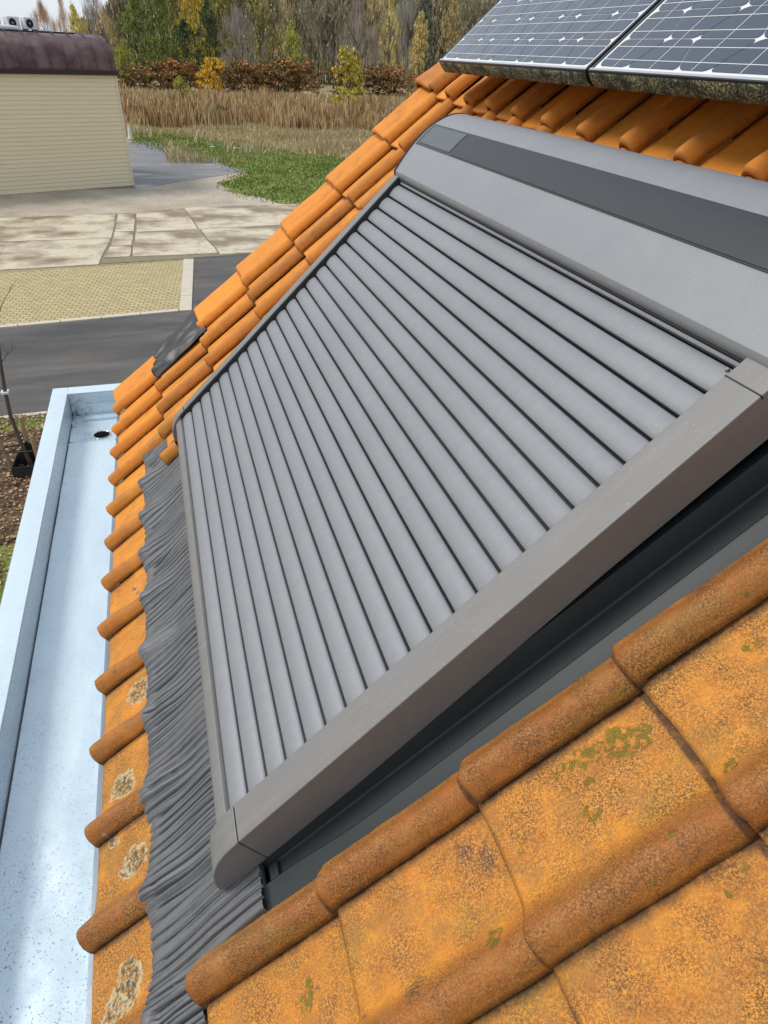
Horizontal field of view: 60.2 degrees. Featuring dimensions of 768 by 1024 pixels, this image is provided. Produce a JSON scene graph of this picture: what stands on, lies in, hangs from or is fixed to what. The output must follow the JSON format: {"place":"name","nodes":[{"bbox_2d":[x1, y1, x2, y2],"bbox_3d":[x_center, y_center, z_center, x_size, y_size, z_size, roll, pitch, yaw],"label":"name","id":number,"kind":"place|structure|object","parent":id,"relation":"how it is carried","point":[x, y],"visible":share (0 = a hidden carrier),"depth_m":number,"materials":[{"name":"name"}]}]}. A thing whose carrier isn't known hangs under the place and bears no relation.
{"place":"outdoors","nodes":[
{"label":"outdoors","id":0,"kind":"place"},
{"bbox_2d":[0,311,191,329],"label":"curb","id":1,"kind":"structure","parent":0,"point":[103,319],"depth_m":15.81,"materials":[{"name":"concrete"}]},
{"bbox_2d":[0,254,249,415],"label":"road","id":2,"kind":"structure","parent":0,"point":[40,363],"depth_m":14.25,"materials":[{"name":"grey asphalt"}]},
{"bbox_2d":[99,205,298,263],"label":"slab joint soil","id":3,"kind":"structure","parent":0,"point":[131,258],"depth_m":20.65,"materials":[{"name":"soil"}]},
{"bbox_2d":[0,50,416,322],"bbox_3d":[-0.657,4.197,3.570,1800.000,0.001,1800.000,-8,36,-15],"label":"ground","id":4,"kind":"structure","parent":0,"point":[327,88],"depth_m":45.59,"materials":[{"name":"brown soil"}]},
{"bbox_2d":[0,429,42,544],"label":"planting bed","id":5,"kind":"object","parent":4,"relation":"on","point":[8,509],"depth_m":9.66,"materials":[{"name":"brown soil"}]},
{"bbox_2d":[0,440,12,468],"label":"wooden stake","id":6,"kind":"object","parent":5,"relation":"on","point":[8,459],"visible":0.69,"depth_m":10.05,"materials":[{"name":"brown wood"}]},
{"bbox_2d":[0,544,14,603],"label":"grass verge","id":7,"kind":"object","parent":5,"relation":"on","point":[6,562],"depth_m":8.37,"materials":[{"name":"green plant"}]},
{"bbox_2d":[0,248,33,465],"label":"young tree","id":8,"kind":"object","parent":5,"relation":"on","point":[5,392],"visible":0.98,"depth_m":9.60,"materials":[{"name":"brown plant"}]},
{"bbox_2d":[0,415,45,431],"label":"grass verge","id":9,"kind":"object","parent":5,"relation":"on","point":[10,427],"depth_m":11.36,"materials":[{"name":"green plant"}]},
{"bbox_2d":[0,411,46,586],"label":"fallen leaves","id":10,"kind":"object","parent":5,"relation":"on","point":[15,482],"visible":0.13,"depth_m":9.78,"materials":[{"name":"brown plant"}]},
{"bbox_2d":[18,417,29,442],"bbox_3d":[-5.446,-1.045,10.138,0.064,0.900,0.061,-8,36,-15],"label":"wooden stake","id":11,"kind":"object","parent":5,"relation":"on","point":[23,428],"visible":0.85,"depth_m":9.98,"materials":[{"name":"brown wood"}]},
{"bbox_2d":[0,444,37,453],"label":"tree tie","id":12,"kind":"object","parent":11,"relation":"attached to","point":[3,450],"visible":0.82,"depth_m":9.98,"materials":[{"name":"black plastic"}]},
{"bbox_2d":[11,441,37,478],"bbox_3d":[-5.390,-0.805,10.042,0.452,0.420,0.432,-8,36,-15],"label":"root guard","id":13,"kind":"object","parent":5,"relation":"on","point":[20,472],"visible":0.55,"depth_m":10.05,"materials":[{"name":"black plastic"}]},
{"bbox_2d":[29,435,37,457],"bbox_3d":[-5.256,-0.848,10.041,0.064,0.700,0.061,-8,36,-15],"label":"wooden stake","id":14,"kind":"object","parent":5,"relation":"on","point":[33,443],"visible":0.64,"depth_m":9.91,"materials":[{"name":"brown wood"}]},
{"bbox_2d":[0,411,46,419],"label":"kerb","id":15,"kind":"structure","parent":4,"relation":"on","point":[28,414],"depth_m":11.60,"materials":[{"name":"concrete"}]},
{"bbox_2d":[30,0,57,31],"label":"tree","id":16,"kind":"object","parent":4,"relation":"on","point":[42,13],"visible":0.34,"depth_m":89.45,"materials":[{"name":"brown plant"}]},
{"bbox_2d":[0,238,110,270],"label":"concrete slab","id":17,"kind":"structure","parent":4,"relation":"on","point":[17,255],"depth_m":20.39,"materials":[{"name":"grey concrete"}]},
{"bbox_2d":[0,213,116,241],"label":"concrete slab","id":18,"kind":"structure","parent":4,"relation":"on","point":[73,227],"depth_m":23.19,"materials":[{"name":"beige concrete"}]},
{"bbox_2d":[56,0,74,31],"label":"tree","id":19,"kind":"object","parent":4,"relation":"on","point":[62,17],"visible":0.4,"depth_m":100.95,"materials":[{"name":"brown plant"}]},
{"bbox_2d":[67,0,88,33],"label":"tree","id":20,"kind":"object","parent":4,"relation":"on","point":[74,18],"visible":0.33,"depth_m":89.36,"materials":[{"name":"yellow plant"}]},
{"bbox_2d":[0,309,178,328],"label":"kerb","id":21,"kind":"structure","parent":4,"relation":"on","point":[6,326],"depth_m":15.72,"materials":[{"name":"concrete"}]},
{"bbox_2d":[0,261,183,324],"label":"paved parking","id":22,"kind":"structure","parent":4,"relation":"on","point":[45,295],"depth_m":17.48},
{"bbox_2d":[79,0,111,39],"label":"tree","id":23,"kind":"object","parent":4,"relation":"on","point":[92,16],"visible":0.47,"depth_m":102.92,"materials":[{"name":"beige plant"}]},
{"bbox_2d":[93,3,122,78],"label":"tree","id":24,"kind":"object","parent":4,"relation":"on","point":[109,33],"visible":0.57,"depth_m":89.23,"materials":[{"name":"beige plant"}]},
{"bbox_2d":[104,245,130,257],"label":"concrete slab","id":25,"kind":"structure","parent":4,"relation":"on","point":[118,251],"depth_m":20.82,"materials":[{"name":"grey concrete"}]},
{"bbox_2d":[111,231,133,245],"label":"concrete slab","id":26,"kind":"structure","parent":4,"relation":"on","point":[122,238],"depth_m":22.23,"materials":[{"name":"grey concrete"}]},
{"bbox_2d":[114,38,135,89],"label":"tree","id":27,"kind":"object","parent":4,"relation":"on","point":[123,52],"visible":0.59,"depth_m":83.47,"materials":[{"name":"green plant"}]},
{"bbox_2d":[115,213,134,231],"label":"concrete slab","id":28,"kind":"structure","parent":4,"relation":"on","point":[125,222],"depth_m":24.24,"materials":[{"name":"beige concrete"}]},
{"bbox_2d":[127,123,133,139],"bbox_3d":[-17.134,-25.630,44.571,0.480,0.950,0.480,-8,36,-15],"label":"traffic cone","id":29,"kind":"object","parent":4,"relation":"on","point":[130,136],"visible":0.87,"depth_m":44.59,"materials":[{"name":"beige plastic"}]},
{"bbox_2d":[117,66,159,89],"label":"bush","id":30,"kind":"object","parent":4,"relation":"on","point":[132,75],"visible":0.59,"depth_m":82.68,"materials":[{"name":"brown plant"}]},
{"bbox_2d":[115,0,164,82],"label":"tree","id":31,"kind":"object","parent":4,"relation":"on","point":[128,20],"visible":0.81,"depth_m":86.78,"materials":[{"name":"green plant"}]},
{"bbox_2d":[0,140,298,217],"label":"gravel yard","id":32,"kind":"structure","parent":4,"relation":"on","point":[203,192],"depth_m":27.86,"materials":[{"name":"beige gravel"}]},
{"bbox_2d":[0,29,133,194],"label":"barrel roof building","id":33,"kind":"structure","parent":32,"relation":"on","point":[62,126],"depth_m":27.62,"materials":[{"name":"brown metal"}]},
{"bbox_2d":[0,24,21,29],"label":"air duct","id":34,"kind":"object","parent":33,"relation":"on","point":[12,27],"visible":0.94,"depth_m":26.59,"materials":[{"name":"white metal"}]},
{"bbox_2d":[2,16,20,27],"bbox_3d":[-15.130,-19.881,26.930,0.365,0.448,0.515,25,41,29],"label":"air conditioner","id":35,"kind":"object","parent":33,"relation":"on","point":[11,20],"visible":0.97,"depth_m":26.77,"materials":[{"name":"white plastic"}]},
{"bbox_2d":[20,17,37,30],"bbox_3d":[-14.582,-20.039,27.193,0.365,0.448,0.515,25,41,29],"label":"air conditioner","id":36,"kind":"object","parent":33,"relation":"on","point":[28,23],"visible":0.99,"depth_m":27.07,"materials":[{"name":"white plastic"}]},
{"bbox_2d":[123,61,184,90],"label":"bush","id":37,"kind":"object","parent":4,"relation":"on","point":[148,69],"visible":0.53,"depth_m":83.07,"materials":[{"name":"brown plant"}]},
{"bbox_2d":[138,0,185,85],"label":"tree","id":38,"kind":"object","parent":4,"relation":"on","point":[168,48],"visible":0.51,"depth_m":96.66,"materials":[{"name":"green plant"}]},
{"bbox_2d":[90,141,243,188],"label":"asphalt yard","id":39,"kind":"structure","parent":4,"relation":"on","point":[150,166],"depth_m":35.10,"materials":[{"name":"grey asphalt"}]},
{"bbox_2d":[136,208,197,231],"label":"concrete slab","id":40,"kind":"structure","parent":4,"relation":"on","point":[168,219],"depth_m":24.66,"materials":[{"name":"beige concrete"}]},
{"bbox_2d":[155,0,193,76],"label":"tree","id":41,"kind":"object","parent":4,"relation":"on","point":[174,3],"visible":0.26,"depth_m":107.54,"materials":[{"name":"green plant"}]},
{"bbox_2d":[133,229,217,256],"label":"concrete slab","id":42,"kind":"structure","parent":4,"relation":"on","point":[173,242],"depth_m":21.89,"materials":[{"name":"grey concrete"}]},
{"bbox_2d":[152,57,211,90],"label":"bush","id":43,"kind":"object","parent":4,"relation":"on","point":[170,71],"visible":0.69,"depth_m":83.13,"materials":[{"name":"brown plant"}]},
{"bbox_2d":[172,76,193,100],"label":"bush","id":44,"kind":"object","parent":4,"relation":"on","point":[179,80],"visible":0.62,"depth_m":68.98,"materials":[{"name":"green plant"}]},
{"bbox_2d":[165,14,207,87],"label":"tree","id":45,"kind":"object","parent":4,"relation":"on","point":[184,30],"visible":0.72,"depth_m":87.51,"materials":[{"name":"green plant"}]},
{"bbox_2d":[179,259,193,311],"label":"kerb","id":46,"kind":"structure","parent":4,"relation":"on","point":[186,289],"depth_m":18.08,"materials":[{"name":"concrete"}]},
{"bbox_2d":[175,0,215,79],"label":"tree","id":47,"kind":"object","parent":4,"relation":"on","point":[185,5],"visible":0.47,"depth_m":101.81,"materials":[{"name":"plant"}]},
{"bbox_2d":[193,57,225,91],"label":"bush","id":48,"kind":"object","parent":4,"relation":"on","point":[214,78],"visible":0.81,"depth_m":81.30,"materials":[{"name":"yellow plant"}]},
{"bbox_2d":[191,0,230,84],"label":"tree","id":49,"kind":"object","parent":4,"relation":"on","point":[208,20],"visible":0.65,"depth_m":92.27,"materials":[{"name":"green plant"}]},
{"bbox_2d":[199,0,244,77],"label":"tree","id":50,"kind":"object","parent":4,"relation":"on","point":[218,6],"visible":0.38,"depth_m":110.95,"materials":[{"name":"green plant"}]},
{"bbox_2d":[209,61,261,92],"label":"bush","id":51,"kind":"object","parent":4,"relation":"on","point":[238,69],"visible":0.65,"depth_m":84.74,"materials":[{"name":"brown plant"}]},
{"bbox_2d":[185,204,296,229],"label":"concrete slab","id":52,"kind":"structure","parent":4,"relation":"on","point":[230,216],"depth_m":25.92,"materials":[{"name":"beige concrete"}]},
{"bbox_2d":[201,225,281,254],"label":"concrete slab","id":53,"kind":"structure","parent":4,"relation":"on","point":[237,240],"depth_m":22.94,"materials":[{"name":"grey concrete"}]},
{"bbox_2d":[217,4,267,88],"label":"tree","id":54,"kind":"object","parent":4,"relation":"on","point":[238,22],"visible":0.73,"depth_m":90.22,"materials":[{"name":"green plant"}]},
{"bbox_2d":[226,60,281,92],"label":"bush","id":55,"kind":"object","parent":4,"relation":"on","point":[259,71],"visible":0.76,"depth_m":84.92,"materials":[{"name":"brown plant"}]},
{"bbox_2d":[243,0,283,85],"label":"tree","id":56,"kind":"object","parent":4,"relation":"on","point":[257,4],"visible":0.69,"depth_m":105.78,"materials":[{"name":"green plant"}]},
{"bbox_2d":[118,79,413,130],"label":"reeds","id":57,"kind":"object","parent":4,"relation":"on","point":[139,107],"visible":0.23,"depth_m":57.08,"materials":[{"name":"beige plant"}]},
{"bbox_2d":[249,60,301,93],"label":"bush","id":58,"kind":"object","parent":4,"relation":"on","point":[281,77],"visible":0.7,"depth_m":86.19,"materials":[{"name":"brown plant"}]},
{"bbox_2d":[261,0,301,84],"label":"tree","id":59,"kind":"object","parent":4,"relation":"on","point":[283,3],"visible":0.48,"depth_m":112.21,"materials":[{"name":"beige plant"}]},
{"bbox_2d":[76,0,497,84],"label":"distant wood","id":60,"kind":"object","parent":4,"relation":"on","point":[114,8],"visible":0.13,"depth_m":121.39,"materials":[{"name":"brown plant"}]},
{"bbox_2d":[274,18,313,91],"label":"tree","id":61,"kind":"object","parent":4,"relation":"on","point":[292,38],"visible":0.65,"depth_m":87.62,"materials":[{"name":"green plant"}]},
{"bbox_2d":[270,57,325,94],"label":"bush","id":62,"kind":"object","parent":4,"relation":"on","point":[298,72],"visible":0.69,"depth_m":87.21,"materials":[{"name":"brown plant"}]},
{"bbox_2d":[282,0,322,90],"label":"tree","id":63,"kind":"object","parent":4,"relation":"on","point":[307,26],"visible":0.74,"depth_m":100.29,"materials":[{"name":"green plant"}]},
{"bbox_2d":[313,0,358,88],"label":"tree","id":64,"kind":"object","parent":4,"relation":"on","point":[333,25],"visible":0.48,"depth_m":108.49,"materials":[{"name":"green plant"}]},
{"bbox_2d":[330,44,365,104],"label":"bush","id":65,"kind":"object","parent":4,"relation":"on","point":[346,69],"visible":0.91,"depth_m":77.73,"materials":[{"name":"yellow plant"}]},
{"bbox_2d":[323,62,374,95],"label":"bush","id":66,"kind":"object","parent":4,"relation":"on","point":[340,79],"visible":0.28,"depth_m":89.69,"materials":[{"name":"brown plant"}]},
{"bbox_2d":[326,0,385,88],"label":"tree","id":67,"kind":"object","parent":4,"relation":"on","point":[358,19],"visible":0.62,"depth_m":96.05,"materials":[{"name":"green plant"}]},
{"bbox_2d":[352,63,401,96],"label":"bush","id":68,"kind":"object","parent":4,"relation":"on","point":[372,73],"visible":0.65,"depth_m":89.56,"materials":[{"name":"brown plant"}]},
{"bbox_2d":[360,0,393,85],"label":"tree","id":69,"kind":"object","parent":4,"relation":"on","point":[381,3],"visible":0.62,"depth_m":112.85,"materials":[{"name":"beige plant"}]},
{"bbox_2d":[377,0,404,83],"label":"tree","id":70,"kind":"object","parent":4,"relation":"on","point":[394,22],"visible":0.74,"depth_m":99.25,"materials":[{"name":"plant"}]},
{"bbox_2d":[374,65,417,95],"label":"bush","id":71,"kind":"object","parent":4,"relation":"on","point":[397,73],"visible":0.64,"depth_m":90.52,"materials":[{"name":"orange plant"}]},
{"bbox_2d":[392,0,420,85],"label":"tree","id":72,"kind":"object","parent":4,"relation":"on","point":[404,14],"visible":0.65,"depth_m":115.90,"materials":[{"name":"grey plant"}]},
{"bbox_2d":[405,11,429,96],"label":"tree","id":73,"kind":"object","parent":4,"relation":"on","point":[422,32],"visible":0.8,"depth_m":89.50,"materials":[{"name":"plant"}]},
{"bbox_2d":[70,62,767,1023],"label":"house","id":74,"kind":"structure","parent":4,"relation":"on","point":[590,846],"depth_m":0.86,"materials":[{"name":"ceramic"}]},
{"bbox_2d":[0,383,126,1023],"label":"box gutter","id":75,"kind":"object","parent":74,"relation":"attached to","point":[54,644],"visible":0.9,"depth_m":1.82,"materials":[{"name":"metal"}]},
{"bbox_2d":[151,310,206,377],"bbox_3d":[-0.898,-0.741,2.909,0.310,0.067,0.270,-41,38,10],"label":"bitumen patch","id":76,"kind":"object","parent":74,"relation":"attached to","point":[177,343],"visible":0.98,"depth_m":2.84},
{"bbox_2d":[137,431,767,1023],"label":"roof window","id":77,"kind":"structure","parent":74,"relation":"attached to","point":[195,913],"depth_m":1.03,"materials":[{"name":"grey metal"}]},
{"bbox_2d":[172,113,767,889],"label":"roller shutter","id":78,"kind":"object","parent":77,"relation":"attached to","point":[470,403],"visible":1,"depth_m":1.16,"materials":[{"name":"paint"}]},
{"bbox_2d":[439,0,660,86],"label":"solar panel","id":79,"kind":"object","parent":74,"relation":"attached to","point":[569,42],"visible":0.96,"depth_m":1.73,"materials":[{"name":"glass"}]},
{"bbox_2d":[588,0,767,104],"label":"solar panel","id":80,"kind":"object","parent":74,"relation":"attached to","point":[712,49],"visible":1,"depth_m":1.25,"materials":[{"name":"glass"}]},
{"bbox_2d":[409,0,438,81],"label":"tree","id":81,"kind":"object","parent":4,"relation":"on","point":[427,9],"visible":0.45,"depth_m":106.80,"materials":[{"name":"brown plant"}]},
{"bbox_2d":[435,0,464,62],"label":"tree","id":82,"kind":"object","parent":4,"relation":"on","point":[453,23],"visible":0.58,"depth_m":95.26,"materials":[{"name":"yellow plant"}]},
{"bbox_2d":[445,0,483,53],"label":"tree","id":83,"kind":"object","parent":4,"relation":"on","point":[470,2],"visible":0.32,"depth_m":110.08,"materials":[{"name":"brown plant"}]},
{"bbox_2d":[213,105,231,114],"bbox_3d":[-13.040,-32.114,53.711,1.906,1.516,2.035,4,35,2],"label":"bush","id":84,"kind":"object","parent":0,"point":[222,108],"visible":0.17,"depth_m":53.51,"materials":[{"name":"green plant"}]},
{"bbox_2d":[131,131,344,206],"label":"grass lawn","id":85,"kind":"structure","parent":0,"point":[271,185],"depth_m":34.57,"materials":[{"name":"green plant"}]},
{"bbox_2d":[0,0,482,54],"label":"sky","id":86,"kind":"structure","parent":0,"point":[17,8],"materials":[{"name":"white"}]},
{"bbox_2d":[125,121,372,162],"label":"dry grass","id":87,"kind":"structure","parent":0,"point":[328,141],"depth_m":46.54,"materials":[{"name":"plant"}]},
{"bbox_2d":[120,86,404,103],"bbox_3d":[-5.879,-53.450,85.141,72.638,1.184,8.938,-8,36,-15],"label":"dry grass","id":88,"kind":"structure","parent":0,"point":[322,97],"depth_m":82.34,"materials":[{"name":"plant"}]}
]}

